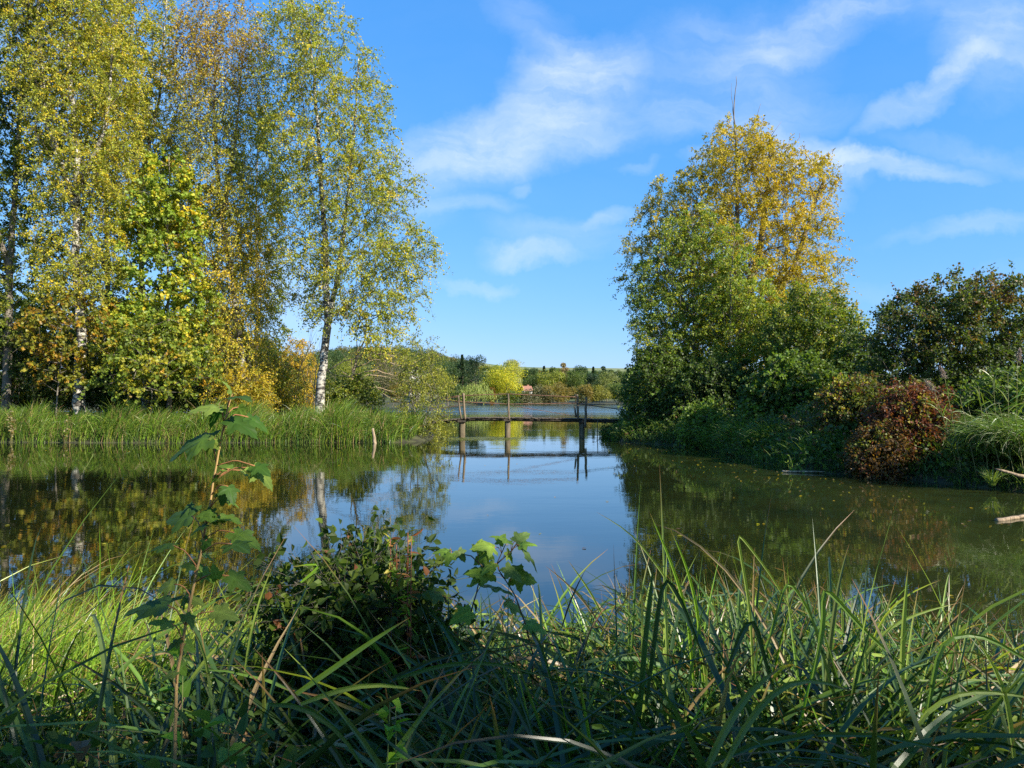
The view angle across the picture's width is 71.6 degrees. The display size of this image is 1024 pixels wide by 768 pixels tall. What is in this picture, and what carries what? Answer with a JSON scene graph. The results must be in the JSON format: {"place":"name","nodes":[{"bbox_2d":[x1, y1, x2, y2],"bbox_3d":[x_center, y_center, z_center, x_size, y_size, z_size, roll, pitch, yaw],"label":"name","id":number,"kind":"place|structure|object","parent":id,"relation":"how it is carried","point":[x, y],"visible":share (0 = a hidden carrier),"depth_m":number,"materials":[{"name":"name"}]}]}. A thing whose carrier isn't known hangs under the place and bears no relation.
{"place":"outdoors","nodes":[
{"label":"outdoors","id":0,"kind":"place"},
{"bbox_2d":[0,405,1023,657],"bbox_3d":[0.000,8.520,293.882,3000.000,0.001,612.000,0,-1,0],"label":"lake water","id":1,"kind":"structure","parent":0,"point":[562,487],"depth_m":11.69,"materials":[{"name":"liquid"}]},
{"bbox_2d":[975,461,1005,484],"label":"sedge tussock","id":2,"kind":"object","parent":1,"relation":"on","point":[992,479],"visible":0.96,"depth_m":14.87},
{"bbox_2d":[0,355,1023,492],"bbox_3d":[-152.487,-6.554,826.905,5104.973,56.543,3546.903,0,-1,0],"label":"ground","id":3,"kind":"structure","parent":0,"point":[603,402],"depth_m":31.73,"materials":[{"name":"plant"}]},
{"bbox_2d":[0,0,68,412],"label":"poplar tree","id":4,"kind":"object","parent":3,"relation":"on","point":[8,265],"visible":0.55,"depth_m":35.99,"materials":[{"name":"green plant"}]},
{"bbox_2d":[0,313,72,411],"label":"elder shrub","id":5,"kind":"object","parent":3,"relation":"on","point":[19,365],"visible":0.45,"depth_m":36.60,"materials":[{"name":"green plant"}]},
{"bbox_2d":[0,291,96,408],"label":"tree","id":6,"kind":"object","parent":3,"relation":"on","point":[15,296],"visible":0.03,"depth_m":54.49,"materials":[{"name":"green plant"}]},
{"bbox_2d":[0,330,102,412],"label":"elder shrub","id":7,"kind":"object","parent":3,"relation":"on","point":[49,390],"visible":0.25,"depth_m":37.69,"materials":[{"name":"green plant"}]},
{"bbox_2d":[8,285,118,415],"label":"maple tree","id":8,"kind":"object","parent":3,"relation":"on","point":[31,323],"visible":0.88,"depth_m":33.20,"materials":[{"name":"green plant"}]},
{"bbox_2d":[0,0,164,416],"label":"birch tree","id":9,"kind":"object","parent":3,"relation":"on","point":[81,174],"visible":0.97,"depth_m":34.28,"materials":[{"name":"green plant"}]},
{"bbox_2d":[0,1,203,411],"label":"alder tree","id":10,"kind":"object","parent":3,"relation":"on","point":[103,262],"visible":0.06,"depth_m":43.06,"materials":[{"name":"green plant"}]},
{"bbox_2d":[56,323,153,411],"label":"hazel shrub","id":11,"kind":"object","parent":3,"relation":"on","point":[101,399],"visible":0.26,"depth_m":38.35,"materials":[{"name":"green plant"}]},
{"bbox_2d":[60,0,196,409],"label":"birch tree","id":12,"kind":"object","parent":3,"relation":"on","point":[149,26],"visible":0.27,"depth_m":38.47,"materials":[{"name":"green plant"}]},
{"bbox_2d":[68,306,230,414],"bbox_3d":[-16.904,-0.685,33.655,6.948,5.867,5.794,0,-1,0],"label":"maple sapling","id":13,"kind":"object","parent":3,"relation":"on","point":[160,368],"visible":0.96,"depth_m":32.98,"materials":[{"name":"green plant"}]},
{"bbox_2d":[0,668,319,767],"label":"undergrowth","id":14,"kind":"object","parent":3,"relation":"on","point":[60,742],"visible":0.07,"depth_m":1.56,"materials":[{"name":"green plant"}]},
{"bbox_2d":[97,146,227,410],"bbox_3d":[-17.521,-4.776,35.620,6.176,14.031,4.247,0,-1,0],"label":"maple tree","id":15,"kind":"object","parent":3,"relation":"on","point":[147,235],"visible":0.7,"depth_m":35.09,"materials":[{"name":"green plant"}]},
{"bbox_2d":[156,623,191,767],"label":"nettle","id":16,"kind":"object","parent":3,"relation":"on","point":[184,688],"visible":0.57,"depth_m":1.58,"materials":[{"name":"green plant"}]},
{"bbox_2d":[124,381,272,767],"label":"sycamore sapling","id":17,"kind":"object","parent":3,"relation":"on","point":[242,541],"visible":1,"depth_m":1.49,"materials":[{"name":"green plant"}]},
{"bbox_2d":[149,325,250,415],"bbox_3d":[-17.677,-0.548,39.971,5.519,5.823,4.727,-1,-1,23],"label":"hazel shrub","id":18,"kind":"object","parent":3,"relation":"on","point":[192,403],"visible":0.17,"depth_m":39.01,"materials":[{"name":"green plant"}]},
{"bbox_2d":[0,395,432,442],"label":"sedge belt","id":19,"kind":"object","parent":3,"relation":"on","point":[344,421],"visible":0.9,"depth_m":31.95,"materials":[{"name":"plant"}]},
{"bbox_2d":[188,692,251,767],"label":"bindweed","id":20,"kind":"object","parent":3,"relation":"on","point":[205,715],"visible":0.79,"depth_m":1.44,"materials":[{"name":"green plant"}]},
{"bbox_2d":[151,0,299,412],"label":"birch tree","id":21,"kind":"object","parent":3,"relation":"on","point":[221,204],"visible":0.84,"depth_m":36.66,"materials":[{"name":"green plant"}]},
{"bbox_2d":[171,107,302,393],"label":"alder tree","id":22,"kind":"object","parent":3,"relation":"on","point":[286,330],"visible":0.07,"depth_m":44.00,"materials":[{"name":"green plant"}]},
{"bbox_2d":[209,362,280,414],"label":"willow shrub","id":23,"kind":"object","parent":3,"relation":"on","point":[240,390],"visible":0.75,"depth_m":35.15,"materials":[{"name":"yellow plant"}]},
{"bbox_2d":[0,478,516,767],"bbox_3d":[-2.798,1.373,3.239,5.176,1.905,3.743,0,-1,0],"label":"grass","id":24,"kind":"structure","parent":3,"relation":"on","point":[8,633],"depth_m":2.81,"materials":[{"name":"plant"}]},
{"bbox_2d":[234,352,309,414],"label":"willow shrub","id":25,"kind":"object","parent":3,"relation":"on","point":[285,395],"visible":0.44,"depth_m":37.63,"materials":[{"name":"green plant"}]},
{"bbox_2d":[271,336,318,413],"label":"golden willow","id":26,"kind":"object","parent":3,"relation":"on","point":[300,345],"visible":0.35,"depth_m":44.65,"materials":[{"name":"yellow plant"}]},
{"bbox_2d":[319,350,353,387],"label":"tree","id":27,"kind":"object","parent":3,"relation":"on","point":[336,359],"visible":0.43,"depth_m":205.15,"materials":[{"name":"green plant"}]},
{"bbox_2d":[238,0,452,413],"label":"birch tree","id":28,"kind":"object","parent":3,"relation":"on","point":[323,277],"visible":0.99,"depth_m":34.68,"materials":[{"name":"green plant"}]},
{"bbox_2d":[187,498,511,740],"bbox_3d":[-0.502,1.047,2.375,1.007,1.284,0.838,0,-1,0],"label":"dogwood bush","id":29,"kind":"object","parent":3,"relation":"on","point":[365,584],"visible":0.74,"depth_m":2.25,"materials":[{"name":"green plant"}]},
{"bbox_2d":[312,371,388,414],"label":"hawthorn shrub","id":30,"kind":"object","parent":3,"relation":"on","point":[356,387],"visible":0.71,"depth_m":35.91,"materials":[{"name":"green plant"}]},
{"bbox_2d":[329,353,374,387],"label":"tree","id":31,"kind":"object","parent":3,"relation":"on","point":[344,369],"visible":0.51,"depth_m":195.91,"materials":[{"name":"green plant"}]},
{"bbox_2d":[292,300,442,406],"bbox_3d":[-7.468,-1.366,37.915,9.111,7.193,2.246,0,-1,0],"label":"half dead tree","id":32,"kind":"object","parent":3,"relation":"on","point":[356,365],"visible":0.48,"depth_m":38.00,"materials":[{"name":"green plant"}]},
{"bbox_2d":[368,345,400,400],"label":"tree","id":33,"kind":"object","parent":3,"relation":"on","point":[381,370],"visible":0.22,"depth_m":210.90,"materials":[{"name":"green plant"}]},
{"bbox_2d":[371,354,410,397],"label":"tree","id":34,"kind":"object","parent":3,"relation":"on","point":[387,375],"visible":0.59,"depth_m":199.54,"materials":[{"name":"green plant"}]},
{"bbox_2d":[377,697,409,767],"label":"bindweed","id":35,"kind":"object","parent":3,"relation":"on","point":[396,754],"visible":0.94,"depth_m":1.51,"materials":[{"name":"green plant"}]},
{"bbox_2d":[382,529,425,726],"bbox_3d":[-0.339,1.012,2.177,0.130,1.155,0.195,1,-1,-26],"label":"willowherb","id":36,"kind":"object","parent":3,"relation":"on","point":[411,592],"visible":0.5,"depth_m":2.17,"materials":[{"name":"green plant"}]},
{"bbox_2d":[194,344,626,399],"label":"hillside wood","id":37,"kind":"object","parent":3,"relation":"on","point":[445,359],"visible":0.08,"depth_m":458.63,"materials":[{"name":"green plant"}]},
{"bbox_2d":[387,329,457,440],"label":"willow shrub","id":38,"kind":"object","parent":3,"relation":"on","point":[410,374],"visible":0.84,"depth_m":33.90,"materials":[{"name":"green plant"}]},
{"bbox_2d":[419,365,459,401],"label":"willow","id":39,"kind":"object","parent":3,"relation":"on","point":[450,384],"visible":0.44,"depth_m":196.50,"materials":[{"name":"green plant"}]},
{"bbox_2d":[435,362,461,405],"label":"tree","id":40,"kind":"object","parent":3,"relation":"on","point":[452,372],"visible":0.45,"depth_m":238.59,"materials":[{"name":"green plant"}]},
{"bbox_2d":[464,354,485,401],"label":"tree","id":41,"kind":"object","parent":3,"relation":"on","point":[472,368],"visible":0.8,"depth_m":288.29,"materials":[{"name":"green plant"}]},
{"bbox_2d":[455,380,497,404],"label":"weeping willow","id":42,"kind":"object","parent":3,"relation":"on","point":[476,392],"visible":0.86,"depth_m":259.96,"materials":[{"name":"green plant"}]},
{"bbox_2d":[422,531,546,714],"bbox_3d":[-0.083,1.019,2.168,0.389,1.112,0.148,0,-1,-15],"label":"sycamore sapling","id":43,"kind":"object","parent":3,"relation":"on","point":[518,575],"visible":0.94,"depth_m":2.18,"materials":[{"name":"green plant"}]},
{"bbox_2d":[483,360,528,399],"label":"tree","id":44,"kind":"object","parent":3,"relation":"on","point":[500,384],"visible":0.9,"depth_m":267.11,"materials":[{"name":"yellow plant"}]},
{"bbox_2d":[497,390,522,404],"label":"shrub","id":45,"kind":"object","parent":3,"relation":"on","point":[511,397],"visible":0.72,"depth_m":262.37,"materials":[{"name":"green plant"}]},
{"bbox_2d":[0,464,1023,767],"bbox_3d":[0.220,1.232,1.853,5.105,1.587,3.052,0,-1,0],"label":"sedge bed","id":46,"kind":"object","parent":3,"relation":"on","point":[764,744],"visible":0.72,"depth_m":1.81,"materials":[{"name":"plant"}]},
{"bbox_2d":[191,628,236,681],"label":"tall sedge","id":47,"kind":"object","parent":46,"relation":"on","point":[208,657],"visible":0.75,"depth_m":1.78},
{"bbox_2d":[244,568,271,671],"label":"tall sedge","id":48,"kind":"object","parent":46,"relation":"on","point":[252,629],"visible":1,"depth_m":1.69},
{"bbox_2d":[269,703,362,767],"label":"tall sedge","id":49,"kind":"object","parent":46,"relation":"on","point":[332,727],"visible":1,"depth_m":1.29,"materials":[{"name":"plant"}]},
{"bbox_2d":[281,619,406,702],"bbox_3d":[-0.372,0.619,1.585,0.287,0.194,0.004,0,-1,0],"label":"tall sedge","id":50,"kind":"object","parent":46,"relation":"on","point":[327,672],"visible":0.95,"depth_m":1.58,"materials":[{"name":"plant"}]},
{"bbox_2d":[300,683,419,705],"bbox_3d":[-0.315,0.648,1.484,0.255,0.047,0.003,0,-1,0],"label":"grass blade","id":51,"kind":"object","parent":46,"relation":"on","point":[341,690],"visible":0.94,"depth_m":1.49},
{"bbox_2d":[396,661,547,679],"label":"tall sedge","id":52,"kind":"object","parent":46,"relation":"on","point":[435,667],"visible":1,"depth_m":1.68,"materials":[{"name":"plant"}]},
{"bbox_2d":[638,559,653,717],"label":"tall sedge","id":53,"kind":"object","parent":46,"relation":"in","point":[645,636],"visible":0.94,"depth_m":1.78,"materials":[{"name":"plant"}]},
{"bbox_2d":[602,515,708,708],"bbox_3d":[0.415,0.675,2.084,0.334,0.597,0.003,0,-1,0],"label":"tall sedge","id":54,"kind":"object","parent":46,"relation":"on","point":[662,573],"visible":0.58,"depth_m":2.09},
{"bbox_2d":[651,516,694,690],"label":"tall sedge","id":55,"kind":"object","parent":46,"relation":"on","point":[682,597],"visible":0.79,"depth_m":2.08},
{"bbox_2d":[645,579,709,702],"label":"tall sedge","id":56,"kind":"object","parent":46,"relation":"on","point":[657,619],"visible":0.94,"depth_m":1.74,"materials":[{"name":"plant"}]},
{"bbox_2d":[671,531,704,687],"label":"tall sedge","id":57,"kind":"object","parent":46,"relation":"on","point":[695,605],"visible":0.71,"depth_m":2.13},
{"bbox_2d":[706,666,782,767],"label":"tall sedge","id":58,"kind":"object","parent":46,"relation":"on","point":[728,725],"visible":1,"depth_m":1.33,"materials":[{"name":"plant"}]},
{"bbox_2d":[725,621,777,703],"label":"tall sedge","id":59,"kind":"object","parent":46,"relation":"on","point":[744,629],"visible":0.92,"depth_m":1.59,"materials":[{"name":"plant"}]},
{"bbox_2d":[752,548,754,656],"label":"tall sedge","id":60,"kind":"object","parent":46,"relation":"on","point":[753,600],"visible":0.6,"depth_m":2.19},
{"bbox_2d":[737,535,804,708],"bbox_3d":[0.727,0.675,1.984,0.192,0.504,0.003,0,-1,0],"label":"tall sedge","id":61,"kind":"object","parent":46,"relation":"on","point":[748,598],"visible":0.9,"depth_m":1.99,"materials":[{"name":"plant"}]},
{"bbox_2d":[722,679,849,767],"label":"tall sedge","id":62,"kind":"object","parent":46,"relation":"on","point":[759,708],"visible":1,"depth_m":1.39,"materials":[{"name":"plant"}]},
{"bbox_2d":[755,583,831,678],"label":"tall sedge","id":63,"kind":"object","parent":46,"relation":"on","point":[777,613],"visible":0.81,"depth_m":1.99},
{"bbox_2d":[821,546,848,723],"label":"tall sedge","id":64,"kind":"object","parent":46,"relation":"on","point":[830,639],"visible":0.88,"depth_m":1.88,"materials":[{"name":"plant"}]},
{"bbox_2d":[811,590,921,681],"bbox_3d":[0.890,0.633,1.784,0.277,0.229,0.005,0,-1,0],"label":"tall sedge","id":65,"kind":"object","parent":46,"relation":"on","point":[823,616],"visible":0.92,"depth_m":1.78,"materials":[{"name":"plant"}]},
{"bbox_2d":[899,570,907,716],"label":"tall sedge","id":66,"kind":"object","parent":46,"relation":"on","point":[902,657],"visible":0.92,"depth_m":1.88,"materials":[{"name":"plant"}]},
{"bbox_2d":[851,603,956,671],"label":"tall sedge","id":67,"kind":"object","parent":46,"relation":"on","point":[872,645],"visible":0.79,"depth_m":1.98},
{"bbox_2d":[909,690,1023,740],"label":"tall sedge","id":68,"kind":"object","parent":46,"relation":"on","point":[930,710],"visible":0.93,"depth_m":1.58,"materials":[{"name":"plant"}]},
{"bbox_2d":[927,633,1023,708],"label":"tall sedge","id":69,"kind":"object","parent":46,"relation":"on","point":[940,654],"visible":0.92,"depth_m":1.69,"materials":[{"name":"plant"}]},
{"bbox_2d":[973,634,1015,757],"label":"tall sedge","id":70,"kind":"object","parent":46,"relation":"on","point":[1007,706],"visible":0.92,"depth_m":1.58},
{"bbox_2d":[1,575,1023,767],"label":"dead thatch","id":71,"kind":"object","parent":3,"relation":"on","point":[977,628],"depth_m":3.16,"materials":[{"name":"plant"}]},
{"bbox_2d":[503,359,522,400],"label":"tree","id":72,"kind":"object","parent":3,"relation":"on","point":[512,362],"visible":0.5,"depth_m":290.81,"materials":[{"name":"yellow plant"}]},
{"bbox_2d":[419,393,623,437],"bbox_3d":[0.776,2.142,36.134,12.135,3.346,1.247,0,-1,0],"label":"footbridge","id":73,"kind":"object","parent":3,"relation":"on","point":[581,421],"visible":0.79,"depth_m":35.68,"materials":[{"name":"brown wood"}]},
{"bbox_2d":[523,371,547,399],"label":"tree","id":74,"kind":"object","parent":3,"relation":"on","point":[532,383],"visible":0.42,"depth_m":282.70,"materials":[{"name":"green plant"}]},
{"bbox_2d":[520,382,556,404],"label":"shrub","id":75,"kind":"object","parent":3,"relation":"on","point":[538,392],"visible":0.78,"depth_m":261.92,"materials":[{"name":"green plant"}]},
{"bbox_2d":[535,368,565,401],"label":"tree","id":76,"kind":"object","parent":3,"relation":"on","point":[556,376],"visible":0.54,"depth_m":278.28,"materials":[{"name":"green plant"}]},
{"bbox_2d":[541,375,572,402],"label":"shrub","id":77,"kind":"object","parent":3,"relation":"on","point":[559,388],"visible":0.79,"depth_m":262.18,"materials":[{"name":"green plant"}]},
{"bbox_2d":[562,368,586,401],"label":"tree","id":78,"kind":"object","parent":3,"relation":"on","point":[576,380],"visible":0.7,"depth_m":277.29,"materials":[{"name":"green plant"}]},
{"bbox_2d":[567,383,596,404],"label":"shrub","id":79,"kind":"object","parent":3,"relation":"on","point":[583,390],"visible":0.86,"depth_m":262.79,"materials":[{"name":"green plant"}]},
{"bbox_2d":[591,385,613,403],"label":"shrub","id":80,"kind":"object","parent":3,"relation":"on","point":[598,393],"visible":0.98,"depth_m":262.33,"materials":[{"name":"green plant"}]},
{"bbox_2d":[590,369,619,401],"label":"tree","id":81,"kind":"object","parent":3,"relation":"on","point":[604,382],"visible":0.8,"depth_m":275.18,"materials":[{"name":"green plant"}]},
{"bbox_2d":[613,357,643,417],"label":"alder shrub","id":82,"kind":"object","parent":3,"relation":"on","point":[621,393],"visible":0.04,"depth_m":37.98,"materials":[{"name":"green plant"}]},
{"bbox_2d":[449,589,854,745],"bbox_3d":[0.335,1.651,2.964,2.996,1.455,3.021,0,-1,0],"label":"sedge bed","id":83,"kind":"object","parent":3,"relation":"on","point":[611,622],"depth_m":3.35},
{"bbox_2d":[614,341,710,427],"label":"alder shrub","id":84,"kind":"object","parent":3,"relation":"on","point":[639,402],"visible":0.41,"depth_m":32.85,"materials":[{"name":"green plant"}]},
{"bbox_2d":[618,196,756,409],"bbox_3d":[8.666,-3.456,34.513,7.209,11.122,4.278,0,-1,0],"label":"alder tree","id":85,"kind":"object","parent":3,"relation":"on","point":[680,302],"visible":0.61,"depth_m":33.94,"materials":[{"name":"green plant"}]},
{"bbox_2d":[669,393,731,448],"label":"elder shrub","id":86,"kind":"object","parent":3,"relation":"on","point":[701,413],"visible":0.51,"depth_m":28.30,"materials":[{"name":"green plant"}]},
{"bbox_2d":[661,347,756,421],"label":"dogwood shrub","id":87,"kind":"object","parent":3,"relation":"on","point":[732,373],"visible":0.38,"depth_m":30.68,"materials":[{"name":"green plant"}]},
{"bbox_2d":[685,410,748,449],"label":"sedge clump","id":88,"kind":"object","parent":3,"relation":"on","point":[705,435],"visible":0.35,"depth_m":27.31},
{"bbox_2d":[607,78,866,376],"bbox_3d":[11.792,-6.969,37.195,13.632,18.422,6.750,0,-1,0],"label":"golden willow","id":89,"kind":"object","parent":3,"relation":"on","point":[727,198],"visible":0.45,"depth_m":36.32,"materials":[{"name":"yellow plant"}]},
{"bbox_2d":[706,412,775,445],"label":"sedge clump","id":90,"kind":"object","parent":3,"relation":"on","point":[723,435],"visible":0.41,"depth_m":25.33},
{"bbox_2d":[693,219,792,401],"bbox_3d":[10.770,-2.852,32.885,5.272,9.854,3.943,0,-1,0],"label":"alder tree","id":91,"kind":"object","parent":3,"relation":"on","point":[754,323],"visible":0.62,"depth_m":32.75,"materials":[{"name":"green plant"}]},
{"bbox_2d":[727,413,803,452],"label":"sedge clump","id":92,"kind":"object","parent":3,"relation":"on","point":[750,433],"visible":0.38,"depth_m":22.95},
{"bbox_2d":[731,405,806,448],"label":"bramble","id":93,"kind":"object","parent":3,"relation":"on","point":[776,419],"visible":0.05,"depth_m":23.69,"materials":[{"name":"green plant"}]},
{"bbox_2d":[732,346,847,425],"bbox_3d":[10.396,1.015,25.999,4.672,4.869,4.403,0,-1,0],"label":"dogwood shrub","id":94,"kind":"object","parent":3,"relation":"on","point":[788,382],"visible":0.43,"depth_m":25.17,"materials":[{"name":"green plant"}]},
{"bbox_2d":[594,411,1023,491],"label":"grass","id":95,"kind":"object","parent":3,"relation":"on","point":[828,441],"visible":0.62,"depth_m":19.21,"materials":[{"name":"green plant"}]},
{"bbox_2d":[932,365,968,474],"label":"reed stalk","id":96,"kind":"object","parent":95,"relation":"on","point":[941,370],"visible":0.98,"depth_m":15.58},
{"bbox_2d":[744,279,874,403],"bbox_3d":[12.637,-0.965,30.070,5.736,6.840,5.381,0,-1,0],"label":"hornbeam","id":97,"kind":"object","parent":3,"relation":"on","point":[800,325],"visible":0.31,"depth_m":29.15,"materials":[{"name":"green plant"}]},
{"bbox_2d":[774,398,854,449],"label":"bramble","id":98,"kind":"object","parent":3,"relation":"on","point":[805,416],"visible":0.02,"depth_m":21.71,"materials":[{"name":"green plant"}]},
{"bbox_2d":[804,370,887,437],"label":"spindle bush","id":99,"kind":"object","parent":3,"relation":"on","point":[840,401],"visible":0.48,"depth_m":19.62,"materials":[{"name":"green plant"}]},
{"bbox_2d":[823,320,900,387],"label":"hazel shrub","id":100,"kind":"object","parent":3,"relation":"on","point":[844,353],"visible":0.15,"depth_m":26.76,"materials":[{"name":"green plant"}]},
{"bbox_2d":[834,418,923,479],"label":"spindle bush","id":101,"kind":"object","parent":3,"relation":"on","point":[860,441],"visible":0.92,"depth_m":17.18,"materials":[{"name":"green plant"}]},
{"bbox_2d":[855,375,966,474],"bbox_3d":[10.103,1.238,17.941,2.938,2.988,2.602,0,-1,0],"label":"spindle bush","id":102,"kind":"object","parent":3,"relation":"on","point":[912,410],"visible":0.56,"depth_m":17.41,"materials":[{"name":"red plant"}]},
{"bbox_2d":[850,259,1023,398],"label":"dogwood tree","id":103,"kind":"object","parent":3,"relation":"on","point":[946,334],"visible":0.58,"depth_m":20.34,"materials":[{"name":"green plant"}]},
{"bbox_2d":[922,379,968,473],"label":"reed stalk","id":104,"kind":"object","parent":3,"relation":"on","point":[931,387],"visible":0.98,"depth_m":15.88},
{"bbox_2d":[929,408,1023,455],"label":"sedge tussock","id":105,"kind":"object","parent":3,"relation":"on","point":[978,438],"visible":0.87,"depth_m":15.03,"materials":[{"name":"plant"}]},
{"bbox_2d":[942,360,1023,455],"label":"elder shrub","id":106,"kind":"object","parent":3,"relation":"on","point":[969,392],"visible":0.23,"depth_m":17.22,"materials":[{"name":"green plant"}]},
{"bbox_2d":[0,0,1023,376],"label":"sky","id":107,"kind":"structure","parent":0,"point":[538,129],"materials":[{"name":"blue"}]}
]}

